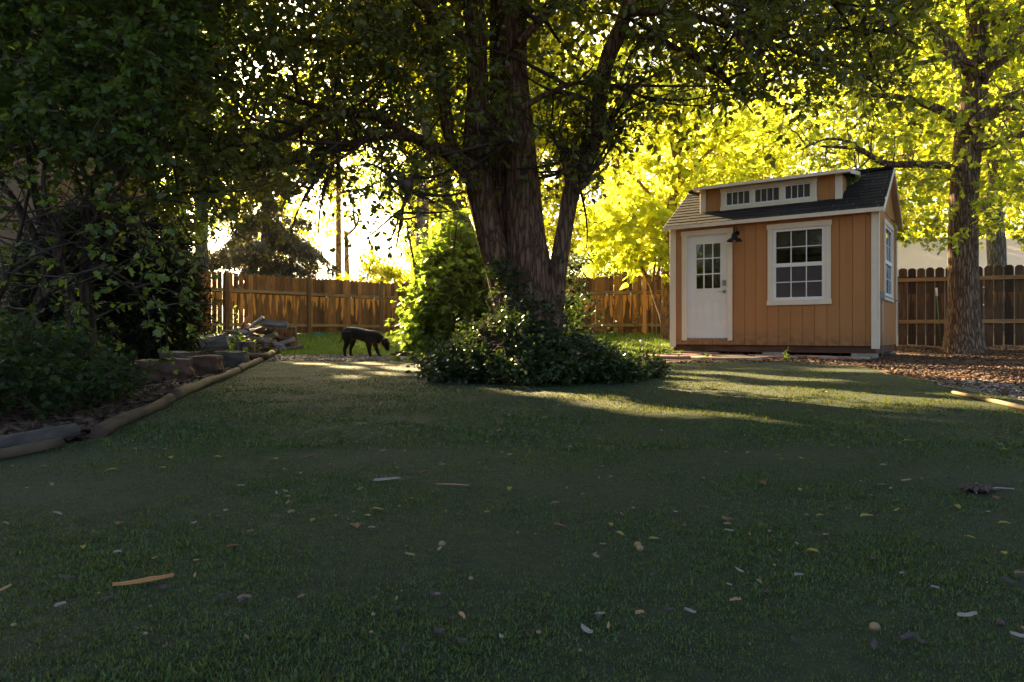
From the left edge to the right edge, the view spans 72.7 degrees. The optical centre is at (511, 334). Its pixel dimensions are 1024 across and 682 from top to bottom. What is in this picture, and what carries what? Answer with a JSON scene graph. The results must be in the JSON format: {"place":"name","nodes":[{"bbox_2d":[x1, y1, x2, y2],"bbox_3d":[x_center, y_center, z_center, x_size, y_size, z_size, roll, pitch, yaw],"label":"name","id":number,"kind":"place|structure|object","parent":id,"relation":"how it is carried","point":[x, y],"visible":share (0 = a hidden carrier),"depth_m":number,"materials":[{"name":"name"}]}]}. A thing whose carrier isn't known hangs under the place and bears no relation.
{"place":"outdoors","nodes":[
{"label":"outdoors","id":0,"kind":"place"},
{"bbox_2d":[196,330,761,355],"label":"rough grass","id":1,"kind":"structure","parent":0,"point":[314,344],"depth_m":16.29,"materials":[{"name":"green plant"}]},
{"bbox_2d":[275,345,286,351],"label":"split log","id":2,"kind":"object","parent":1,"relation":"on","point":[280,347],"visible":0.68,"depth_m":14.31,"materials":[{"name":"grey wood"}]},
{"bbox_2d":[260,337,284,346],"bbox_3d":[-4.946,0.154,14.357,0.538,0.078,0.070,19,-7,-13],"label":"split log","id":3,"kind":"object","parent":2,"relation":"on","point":[274,342],"visible":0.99,"depth_m":14.34,"materials":[{"name":"grey wood"}]},
{"bbox_2d":[182,271,384,335],"bbox_3d":[-7.929,-0.789,20.660,0.133,2.125,10.234,0,0,44],"label":"board fence","id":4,"kind":"object","parent":1,"relation":"on","point":[301,305],"visible":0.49,"depth_m":22.00,"materials":[{"name":"brown wood"}]},
{"bbox_2d":[286,344,303,349],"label":"split log","id":5,"kind":"object","parent":1,"relation":"on","point":[297,346],"visible":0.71,"depth_m":14.90,"materials":[{"name":"grey wood"}]},
{"bbox_2d":[573,185,677,339],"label":"catalpa sapling","id":6,"kind":"object","parent":1,"relation":"on","point":[608,242],"visible":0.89,"depth_m":17.85,"materials":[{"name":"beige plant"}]},
{"bbox_2d":[663,353,701,354],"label":"flagstone","id":7,"kind":"object","parent":1,"relation":"on","point":[680,354],"visible":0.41,"depth_m":13.06,"materials":[{"name":"beige stone"}]},
{"bbox_2d":[582,23,792,336],"bbox_3d":[4.769,-4.435,18.959,6.383,9.482,4.051,0,0,0],"label":"catalpa tree","id":8,"kind":"object","parent":1,"relation":"on","point":[674,163],"visible":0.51,"depth_m":18.51,"materials":[{"name":"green plant"}]},
{"bbox_2d":[671,351,718,354],"bbox_3d":[3.480,0.367,13.314,0.946,0.075,0.226,1,1,35],"label":"flagstone","id":9,"kind":"object","parent":1,"relation":"on","point":[691,352],"visible":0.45,"depth_m":13.18,"materials":[{"name":"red stone"}]},
{"bbox_2d":[0,360,1023,681],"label":"lawn","id":10,"kind":"structure","parent":0,"point":[808,664],"depth_m":1.43,"materials":[{"name":"green plant"}]},
{"bbox_2d":[0,437,65,459],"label":"edging log","id":11,"kind":"object","parent":10,"relation":"on","point":[28,448],"visible":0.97,"depth_m":2.38,"materials":[{"name":"brown wood"}]},
{"bbox_2d":[112,573,173,585],"bbox_3d":[-0.584,0.388,1.103,0.086,0.007,0.007,-1,4,-21],"label":"stick","id":12,"kind":"object","parent":10,"relation":"on","point":[148,579],"visible":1,"depth_m":1.10,"materials":[{"name":"brown wood"}]},
{"bbox_2d":[374,477,400,480],"bbox_3d":[-0.333,0.386,1.861,0.071,0.009,0.012,0,0,-7],"label":"wood splinter","id":13,"kind":"object","parent":10,"relation":"on","point":[380,479],"visible":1,"depth_m":1.86,"materials":[{"name":"grey wood"}]},
{"bbox_2d":[384,187,495,361],"bbox_3d":[-0.762,-0.599,10.045,2.223,3.189,2.258,0,0,0],"label":"leafy bush","id":14,"kind":"object","parent":10,"relation":"on","point":[449,267],"visible":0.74,"depth_m":9.55,"materials":[{"name":"green plant"}]},
{"bbox_2d":[62,0,998,378],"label":"broadleaf tree","id":15,"kind":"object","parent":10,"relation":"on","point":[496,164],"visible":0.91,"depth_m":6.06,"materials":[{"name":"green plant"}]},
{"bbox_2d":[399,153,413,191],"bbox_3d":[-0.924,-1.422,6.100,0.133,0.360,0.133,0,0,0],"label":"hanging globe","id":16,"kind":"object","parent":15,"relation":"hanging from","point":[407,181],"visible":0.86,"depth_m":6.05,"materials":[{"name":"leather"}]},
{"bbox_2d":[405,249,681,387],"bbox_3d":[0.262,-0.114,6.269,2.534,1.357,2.223,0,0,0],"label":"ground shrub","id":17,"kind":"object","parent":10,"relation":"on","point":[519,339],"visible":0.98,"depth_m":5.78,"materials":[{"name":"green plant"}]},
{"bbox_2d":[581,624,592,632],"bbox_3d":[0.098,0.386,0.914,0.017,0.006,0.008,8,10,29],"label":"wood chip","id":18,"kind":"object","parent":10,"relation":"on","point":[585,628],"visible":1,"depth_m":0.91,"materials":[{"name":"grey wood"}]},
{"bbox_2d":[871,638,877,649],"bbox_3d":[0.449,0.383,0.861,0.009,0.006,0.020,4,3,11],"label":"bark flake","id":19,"kind":"object","parent":10,"relation":"on","point":[874,644],"visible":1,"depth_m":0.86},
{"bbox_2d":[869,622,880,630],"bbox_3d":[0.470,0.379,0.902,0.012,0.011,0.012,0,0,-44],"label":"fallen fruit","id":20,"kind":"object","parent":10,"relation":"on","point":[874,626],"visible":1,"depth_m":0.90,"materials":[{"name":"beige food"}]},
{"bbox_2d":[899,632,915,638],"bbox_3d":[0.500,0.381,0.882,0.030,0.005,0.009,6,-2,-23],"label":"wood chip","id":21,"kind":"object","parent":10,"relation":"on","point":[906,635],"visible":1,"depth_m":0.88,"materials":[{"name":"grey wood"}]},
{"bbox_2d":[957,611,976,616],"bbox_3d":[0.623,0.382,0.953,0.025,0.004,0.009,-7,0,17],"label":"wood chip","id":22,"kind":"object","parent":10,"relation":"on","point":[971,613],"visible":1,"depth_m":0.95,"materials":[{"name":"grey wood"}]},
{"bbox_2d":[959,483,1013,493],"bbox_3d":[1.177,0.381,1.715,0.142,0.024,0.061,0,0,0],"label":"twig cluster","id":23,"kind":"object","parent":10,"relation":"on","point":[980,489],"visible":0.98,"depth_m":1.71,"materials":[{"name":"brown wood"}]},
{"bbox_2d":[951,391,1023,410],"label":"wooden pole","id":24,"kind":"object","parent":10,"relation":"on","point":[1004,403],"visible":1,"depth_m":3.88,"materials":[{"name":"beige wood"}]},
{"bbox_2d":[996,619,1004,626],"bbox_3d":[0.654,0.386,0.931,0.010,0.009,0.010,4,-2,-37],"label":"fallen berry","id":25,"kind":"object","parent":10,"relation":"on","point":[1000,622],"visible":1,"depth_m":0.93,"materials":[{"name":"brown food"}]},
{"bbox_2d":[1000,576,1015,582],"bbox_3d":[0.777,0.384,1.090,0.020,0.006,0.009,1,6,15],"label":"bark flake","id":26,"kind":"object","parent":10,"relation":"on","point":[1006,579],"visible":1,"depth_m":1.09,"materials":[{"name":"wood"}]},
{"bbox_2d":[174,0,1023,333],"label":"sky","id":27,"kind":"structure","parent":0,"point":[379,240],"materials":[{"name":"white"}]},
{"bbox_2d":[200,334,1014,384],"bbox_3d":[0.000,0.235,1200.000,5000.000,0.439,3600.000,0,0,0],"label":"ground","id":28,"kind":"structure","parent":0,"point":[882,372],"depth_m":18.99,"materials":[{"name":"soil"}]},
{"bbox_2d":[0,6,167,338],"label":"tan house","id":29,"kind":"structure","parent":28,"relation":"on","point":[13,185],"depth_m":11.00,"materials":[{"name":"paint"}]},
{"bbox_2d":[90,393,175,438],"bbox_3d":[-1.775,0.371,3.340,0.060,0.071,1.328,0,0,-15],"label":"edging log","id":30,"kind":"object","parent":28,"relation":"on","point":[108,426],"visible":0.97,"depth_m":3.03,"materials":[{"name":"brown wood"}]},
{"bbox_2d":[0,345,267,444],"bbox_3d":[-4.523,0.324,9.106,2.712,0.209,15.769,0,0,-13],"label":"leaf litter","id":31,"kind":"object","parent":28,"relation":"on","point":[84,419],"visible":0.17,"depth_m":3.49,"materials":[{"name":"brown plant"}]},
{"bbox_2d":[0,423,80,448],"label":"edging log","id":32,"kind":"object","parent":31,"relation":"on","point":[72,430],"visible":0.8,"depth_m":2.47,"materials":[{"name":"grey wood"}]},
{"bbox_2d":[0,298,168,419],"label":"shrub","id":33,"kind":"object","parent":31,"relation":"on","point":[67,378],"visible":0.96,"depth_m":3.50,"materials":[{"name":"green plant"}]},
{"bbox_2d":[0,190,222,362],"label":"yew shrub","id":34,"kind":"object","parent":31,"relation":"on","point":[135,335],"visible":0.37,"depth_m":8.92,"materials":[{"name":"green plant"}]},
{"bbox_2d":[0,0,295,393],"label":"tall shrub","id":35,"kind":"object","parent":31,"relation":"on","point":[36,88],"visible":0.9,"depth_m":4.73,"materials":[{"name":"green plant"}]},
{"bbox_2d":[132,358,194,381],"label":"stone block","id":36,"kind":"structure","parent":31,"relation":"on","point":[183,366],"depth_m":5.85,"materials":[{"name":"stone"}]},
{"bbox_2d":[159,351,203,358],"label":"stone block","id":37,"kind":"structure","parent":31,"relation":"on","point":[180,354],"depth_m":7.36,"materials":[{"name":"grey stone"}]},
{"bbox_2d":[186,354,223,373],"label":"stone block","id":38,"kind":"structure","parent":31,"relation":"on","point":[211,363],"depth_m":6.77,"materials":[{"name":"brown stone"}]},
{"bbox_2d":[214,351,248,367],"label":"stone block","id":39,"kind":"structure","parent":31,"relation":"on","point":[231,359],"depth_m":8.18,"materials":[{"name":"grey stone"}]},
{"bbox_2d":[191,329,276,351],"bbox_3d":[-6.427,0.390,13.170,3.358,1.030,5.309,0,0,0],"label":"flower patch","id":40,"kind":"object","parent":31,"relation":"on","point":[231,344],"visible":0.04,"depth_m":14.03,"materials":[{"name":"green plant"}]},
{"bbox_2d":[235,341,255,352],"bbox_3d":[-4.741,0.284,12.401,0.367,0.318,0.375,0,0,-43],"label":"tree stump","id":41,"kind":"object","parent":31,"relation":"on","point":[241,345],"visible":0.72,"depth_m":12.27,"materials":[{"name":"grey wood"}]},
{"bbox_2d":[247,353,269,359],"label":"split log","id":42,"kind":"object","parent":31,"relation":"on","point":[256,355],"visible":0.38,"depth_m":10.38,"materials":[{"name":"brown wood"}]},
{"bbox_2d":[258,342,268,350],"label":"split log","id":43,"kind":"object","parent":31,"relation":"on","point":[266,344],"visible":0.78,"depth_m":14.40,"materials":[{"name":"grey wood"}]},
{"bbox_2d":[246,340,263,344],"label":"split log","id":44,"kind":"object","parent":43,"relation":"on","point":[259,343],"visible":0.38,"depth_m":14.51,"materials":[{"name":"brown wood"}]},
{"bbox_2d":[256,332,278,341],"bbox_3d":[-5.099,0.051,14.526,0.463,0.108,0.116,-15,35,5],"label":"split log","id":45,"kind":"object","parent":44,"relation":"on","point":[272,335],"visible":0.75,"depth_m":14.48,"materials":[{"name":"grey wood"}]},
{"bbox_2d":[256,330,269,333],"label":"split log","id":46,"kind":"object","parent":45,"relation":"on","point":[263,332],"visible":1,"depth_m":14.48,"materials":[{"name":"brown wood"}]},
{"bbox_2d":[264,327,274,334],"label":"split log","id":47,"kind":"object","parent":45,"relation":"on","point":[271,329],"visible":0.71,"depth_m":14.43,"materials":[{"name":"brown wood"}]},
{"bbox_2d":[259,319,288,328],"bbox_3d":[-4.950,-0.223,14.455,0.637,0.133,0.167,6,-42,7],"label":"split log","id":48,"kind":"object","parent":47,"relation":"on","point":[274,324],"visible":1,"depth_m":14.42,"materials":[{"name":"grey wood"}]},
{"bbox_2d":[248,316,264,328],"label":"split log","id":49,"kind":"object","parent":48,"relation":"on","point":[256,322],"visible":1,"depth_m":14.37,"materials":[{"name":"grey wood"}]},
{"bbox_2d":[154,30,229,239],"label":"background tree","id":50,"kind":"object","parent":28,"relation":"on","point":[161,182],"depth_m":26.98,"materials":[{"name":"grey plant"}]},
{"bbox_2d":[156,203,229,261],"bbox_3d":[-11.802,-2.126,21.221,5.629,4.677,4.850,0,0,0],"label":"hedge bush","id":51,"kind":"object","parent":28,"relation":"on","point":[199,234],"visible":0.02,"depth_m":22.03,"materials":[{"name":"green plant"}]},
{"bbox_2d":[166,367,240,400],"bbox_3d":[-2.439,0.367,5.699,0.086,0.094,3.492,0,0,-16],"label":"edging log","id":52,"kind":"object","parent":28,"relation":"on","point":[180,392],"visible":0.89,"depth_m":4.99,"materials":[{"name":"brown wood"}]},
{"bbox_2d":[184,334,230,354],"bbox_3d":[-4.725,0.248,10.621,0.790,0.347,0.217,-13,40,-16],"label":"split log","id":53,"kind":"object","parent":28,"relation":"on","point":[218,343],"visible":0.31,"depth_m":10.59,"materials":[{"name":"grey wood"}]},
{"bbox_2d":[146,7,318,335],"bbox_3d":[-10.557,-6.283,23.559,8.593,13.016,6.494,0,0,0],"label":"background tree","id":54,"kind":"object","parent":28,"relation":"on","point":[202,250],"visible":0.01,"depth_m":23.71,"materials":[{"name":"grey plant"}]},
{"bbox_2d":[174,0,308,234],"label":"background tree","id":55,"kind":"object","parent":28,"relation":"on","point":[284,71],"visible":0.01,"depth_m":27.54,"materials":[{"name":"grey plant"}]},
{"bbox_2d":[236,357,262,372],"bbox_3d":[-3.325,0.376,8.859,0.096,0.101,2.992,0,0,-16],"label":"edging log","id":56,"kind":"object","parent":28,"relation":"on","point":[248,364],"visible":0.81,"depth_m":8.48,"materials":[{"name":"brown wood"}]},
{"bbox_2d":[257,350,275,361],"bbox_3d":[-4.167,0.358,11.869,0.121,0.134,3.181,0,0,-16],"label":"edging log","id":57,"kind":"object","parent":28,"relation":"on","point":[272,353],"visible":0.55,"depth_m":12.09,"materials":[{"name":"brown wood"}]},
{"bbox_2d":[172,58,376,278],"bbox_3d":[-11.192,-6.501,31.080,10.282,13.456,7.954,0,0,0],"label":"background tree","id":58,"kind":"object","parent":28,"relation":"on","point":[311,239],"visible":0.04,"depth_m":30.78,"materials":[{"name":"green plant"}]},
{"bbox_2d":[208,114,343,314],"bbox_3d":[-9.150,-4.200,25.915,6.229,8.801,5.776,0,0,0],"label":"spruce tree","id":59,"kind":"object","parent":28,"relation":"on","point":[298,252],"visible":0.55,"depth_m":25.08,"materials":[{"name":"green plant"}]},
{"bbox_2d":[272,327,297,350],"bbox_3d":[-4.935,0.109,15.103,0.618,0.558,0.605,0,0,44],"label":"tree stump","id":60,"kind":"object","parent":28,"relation":"on","point":[289,332],"visible":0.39,"depth_m":14.88,"materials":[{"name":"wood"}]},
{"bbox_2d":[335,127,341,277],"bbox_3d":[-7.600,-4.550,30.500,2.200,9.900,0.300,0,0,0],"label":"utility pole","id":61,"kind":"object","parent":28,"relation":"on","point":[338,257],"visible":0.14,"depth_m":30.39,"materials":[{"name":"brown wood"}]},
{"bbox_2d":[344,195,361,280],"bbox_3d":[-7.089,-3.100,30.998,0.819,6.204,0.288,0,0,0],"label":"dead snag","id":62,"kind":"object","parent":28,"relation":"on","point":[346,255],"visible":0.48,"depth_m":30.94,"materials":[{"name":"wood"}]},
{"bbox_2d":[317,242,411,283],"bbox_3d":[-6.079,-1.708,27.603,3.687,3.851,3.700,0,0,-38],"label":"hedge bush","id":63,"kind":"object","parent":28,"relation":"on","point":[382,270],"visible":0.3,"depth_m":27.16,"materials":[{"name":"green plant"}]},
{"bbox_2d":[287,0,466,280],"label":"background tree","id":64,"kind":"object","parent":28,"relation":"on","point":[420,222],"visible":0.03,"depth_m":25.01,"materials":[{"name":"green plant"}]},
{"bbox_2d":[323,92,462,272],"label":"background tree","id":65,"kind":"object","parent":28,"relation":"on","point":[365,176],"visible":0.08,"depth_m":37.44,"materials":[{"name":"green plant"}]},
{"bbox_2d":[361,96,474,253],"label":"background tree","id":66,"kind":"object","parent":28,"relation":"on","point":[400,240],"visible":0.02,"depth_m":41.63,"materials":[{"name":"green plant"}]},
{"bbox_2d":[392,197,453,282],"bbox_3d":[-3.142,-2.888,28.522,3.725,6.196,3.522,0,0,0],"label":"hedge bush","id":67,"kind":"object","parent":28,"relation":"on","point":[413,238],"visible":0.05,"depth_m":28.32,"materials":[{"name":"green plant"}]},
{"bbox_2d":[367,89,562,242],"bbox_3d":[-1.602,-5.832,30.058,8.447,12.120,6.901,0,0,-30],"label":"background tree","id":68,"kind":"object","parent":28,"relation":"on","point":[552,231],"visible":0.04,"depth_m":29.68,"materials":[{"name":"green plant"}]},
{"bbox_2d":[282,0,660,256],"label":"leaning tree","id":69,"kind":"object","parent":28,"relation":"on","point":[541,141],"visible":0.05,"depth_m":12.79,"materials":[{"name":"green plant"}]},
{"bbox_2d":[384,275,661,333],"bbox_3d":[0.372,-0.779,22.459,10.486,2.115,0.133,0,0,21],"label":"board fence","id":70,"kind":"object","parent":28,"relation":"on","point":[625,308],"visible":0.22,"depth_m":21.43,"materials":[{"name":"brown wood"}]},
{"bbox_2d":[449,0,613,173],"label":"background tree","id":71,"kind":"object","parent":28,"relation":"on","point":[599,36],"visible":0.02,"depth_m":24.89,"materials":[{"name":"green plant"}]},
{"bbox_2d":[563,289,586,332],"bbox_3d":[1.098,-0.585,20.001,2.178,1.627,1.702,0,0,0],"label":"hedge bush","id":72,"kind":"object","parent":28,"relation":"on","point":[574,305],"visible":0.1,"depth_m":19.77,"materials":[{"name":"green plant"}]},
{"bbox_2d":[539,44,647,276],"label":"background tree","id":73,"kind":"object","parent":28,"relation":"on","point":[556,201],"visible":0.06,"depth_m":32.30,"materials":[{"name":"green plant"}]},
{"bbox_2d":[548,244,660,289],"bbox_3d":[3.552,-1.705,25.642,6.842,3.842,4.157,0,0,0],"label":"conifer hedge","id":74,"kind":"object","parent":28,"relation":"on","point":[616,273],"visible":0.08,"depth_m":25.32,"materials":[{"name":"green plant"}]},
{"bbox_2d":[543,28,705,285],"bbox_3d":[6.113,-7.662,34.713,11.460,15.707,8.717,0,0,0],"label":"background tree","id":75,"kind":"object","parent":28,"relation":"on","point":[664,126],"visible":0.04,"depth_m":34.14,"materials":[{"name":"green plant"}]},
{"bbox_2d":[612,35,847,240],"bbox_3d":[9.748,-6.938,30.865,10.734,14.320,9.305,0,0,0],"label":"background tree","id":76,"kind":"object","parent":28,"relation":"on","point":[754,174],"visible":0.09,"depth_m":29.11,"materials":[{"name":"green plant"}]},
{"bbox_2d":[663,165,902,358],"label":"garden shed","id":77,"kind":"structure","parent":28,"relation":"on","point":[803,263],"depth_m":12.73,"materials":[{"name":"beige paint"}]},
{"bbox_2d":[689,235,725,337],"bbox_3d":[3.758,-0.915,13.398,0.736,1.960,0.109,0,0,35],"label":"door","id":78,"kind":"structure","parent":77,"relation":"in","point":[707,306],"depth_m":13.43,"materials":[{"name":"white paint"}]},
{"bbox_2d":[773,225,824,299],"bbox_3d":[5.136,-1.265,12.469,0.880,1.290,0.062,0,0,35],"label":"window","id":79,"kind":"structure","parent":77,"relation":"in","point":[800,280],"depth_m":12.46,"materials":[{"name":"white plastic"}]},
{"bbox_2d":[792,253,821,262],"bbox_3d":[6.343,-1.250,14.666,0.860,0.900,0.024,0,0,35],"label":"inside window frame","id":80,"kind":"structure","parent":77,"relation":"in","point":[817,254],"depth_m":14.75,"materials":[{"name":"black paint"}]},
{"bbox_2d":[886,226,891,296],"bbox_3d":[6.909,-1.330,12.833,0.062,1.260,1.060,0,0,35],"label":"window","id":81,"kind":"structure","parent":77,"relation":"in","point":[888,232],"depth_m":12.95,"materials":[{"name":"white plastic"}]},
{"bbox_2d":[684,22,915,178],"bbox_3d":[12.928,-8.061,33.929,11.067,16.530,10.118,0,0,0],"label":"background tree","id":82,"kind":"object","parent":28,"relation":"on","point":[799,156],"visible":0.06,"depth_m":32.58,"materials":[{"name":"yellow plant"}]},
{"bbox_2d":[652,342,1023,400],"bbox_3d":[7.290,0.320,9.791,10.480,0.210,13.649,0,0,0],"label":"wood mulch","id":83,"kind":"object","parent":28,"relation":"on","point":[990,371],"visible":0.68,"depth_m":8.98,"materials":[{"name":"brown wood"}]},
{"bbox_2d":[645,356,690,358],"bbox_3d":[2.557,0.381,11.624,0.817,0.050,0.482,-1,-1,35],"label":"flagstone","id":84,"kind":"object","parent":83,"relation":"on","point":[675,357],"visible":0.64,"depth_m":11.38,"materials":[{"name":"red stone"}]},
{"bbox_2d":[691,357,761,360],"bbox_3d":[3.375,0.383,10.997,1.104,0.050,0.363,-1,0,35],"label":"flagstone","id":85,"kind":"object","parent":83,"relation":"on","point":[738,358],"visible":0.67,"depth_m":10.81,"materials":[{"name":"stone"}]},
{"bbox_2d":[709,354,744,356],"bbox_3d":[3.940,0.390,12.736,0.686,0.050,0.460,-1,0,35],"label":"flagstone","id":86,"kind":"object","parent":83,"relation":"on","point":[726,354],"visible":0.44,"depth_m":12.68,"materials":[{"name":"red stone"}]},
{"bbox_2d":[748,354,791,355],"bbox_3d":[4.531,0.380,12.257,0.738,0.050,0.463,0,0,35],"label":"flagstone","id":87,"kind":"object","parent":83,"relation":"on","point":[766,355],"visible":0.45,"depth_m":12.32,"materials":[{"name":"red stone"}]},
{"bbox_2d":[756,356,796,358],"bbox_3d":[4.397,0.385,11.634,0.706,0.051,0.456,0,-1,35],"label":"flagstone","id":88,"kind":"object","parent":83,"relation":"on","point":[779,357],"visible":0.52,"depth_m":11.42,"materials":[{"name":"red stone"}]},
{"bbox_2d":[807,356,837,359],"bbox_3d":[4.985,0.379,11.181,0.502,0.050,0.482,1,0,35],"label":"flagstone","id":89,"kind":"object","parent":83,"relation":"on","point":[822,357],"visible":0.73,"depth_m":11.01,"materials":[{"name":"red stone"}]},
{"bbox_2d":[834,356,870,360],"bbox_3d":[5.533,0.394,11.428,0.615,0.050,0.398,1,2,35],"label":"flagstone","id":90,"kind":"object","parent":83,"relation":"on","point":[845,357],"visible":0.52,"depth_m":11.26,"materials":[{"name":"grey stone"}]},
{"bbox_2d":[774,0,1023,353],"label":"oak tree","id":91,"kind":"object","parent":83,"relation":"on","point":[978,56],"visible":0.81,"depth_m":14.10,"materials":[{"name":"green plant"}]},
{"bbox_2d":[935,288,941,346],"bbox_3d":[8.967,-0.331,14.634,0.118,1.302,0.043,0,0,32],"label":"garden stake","id":92,"kind":"object","parent":83,"relation":"on","point":[936,289],"visible":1,"depth_m":14.62,"materials":[{"name":"brown plastic"}]},
{"bbox_2d":[894,265,1023,346],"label":"board fence","id":93,"kind":"object","parent":83,"relation":"on","point":[988,278],"visible":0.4,"depth_m":15.89,"materials":[{"name":"brown wood"}]},
{"bbox_2d":[774,2,1023,239],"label":"background tree","id":94,"kind":"object","parent":28,"relation":"on","point":[910,224],"visible":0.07,"depth_m":29.36,"materials":[{"name":"green plant"}]},
{"bbox_2d":[822,0,1023,330],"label":"pale trunk tree","id":95,"kind":"object","parent":28,"relation":"on","point":[996,251],"visible":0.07,"depth_m":19.48,"materials":[{"name":"green plant"}]},
{"bbox_2d":[841,14,1023,237],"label":"background tree","id":96,"kind":"object","parent":28,"relation":"on","point":[1008,217],"visible":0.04,"depth_m":31.36,"materials":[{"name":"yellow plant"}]},
{"bbox_2d":[897,238,1023,335],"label":"pale roofed house","id":97,"kind":"structure","parent":28,"relation":"on","point":[916,257],"depth_m":25.11,"materials":[{"name":"beige paint"}]},
{"bbox_2d":[930,380,1022,399],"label":"gravel strip","id":98,"kind":"object","parent":28,"relation":"on","point":[970,390],"visible":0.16,"depth_m":5.13,"materials":[{"name":"gravel"}]},
{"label":"dirt path","id":99,"kind":"structure","parent":0,"visible":0},
{"bbox_2d":[339,327,389,356],"bbox_3d":[-2.662,0.139,12.500,0.938,0.550,0.289,0,0,0],"label":"dog","id":100,"kind":"object","parent":99,"relation":"on","point":[352,335],"visible":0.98,"depth_m":12.41},
{"bbox_2d":[395,351,407,356],"bbox_3d":[-2.019,0.368,12.749,0.227,0.124,0.182,0,0,0],"label":"earth clod","id":101,"kind":"object","parent":99,"relation":"on","point":[405,353],"visible":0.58,"depth_m":12.67,"materials":[{"name":"soil"}]},
{"bbox_2d":[268,353,1023,399],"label":"gravel","id":102,"kind":"structure","parent":99,"relation":"on","point":[326,357],"depth_m":10.64,"materials":[{"name":"gravel"}]},
{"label":"split log","id":103,"kind":"object","parent":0,"visible":0},
{"bbox_2d":[274,337,295,345],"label":"split log","id":104,"kind":"object","parent":103,"relation":"on","point":[288,341],"visible":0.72,"depth_m":14.73,"materials":[{"name":"grey wood"}]},
{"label":"split log","id":105,"kind":"object","parent":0,"visible":0},
{"bbox_2d":[222,329,243,336],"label":"split log","id":106,"kind":"object","parent":105,"relation":"on","point":[230,332],"visible":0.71,"depth_m":14.33,"materials":[{"name":"grey wood"}]},
{"bbox_2d":[231,329,249,336],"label":"split log","id":107,"kind":"object","parent":106,"relation":"on","point":[245,332],"visible":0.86,"depth_m":14.34,"materials":[{"name":"grey wood"}]},
{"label":"split log","id":108,"kind":"object","parent":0,"visible":0},
{"bbox_2d":[240,315,251,329],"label":"split log","id":109,"kind":"object","parent":108,"relation":"on","point":[246,320],"visible":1,"depth_m":14.47,"materials":[{"name":"brown wood"}]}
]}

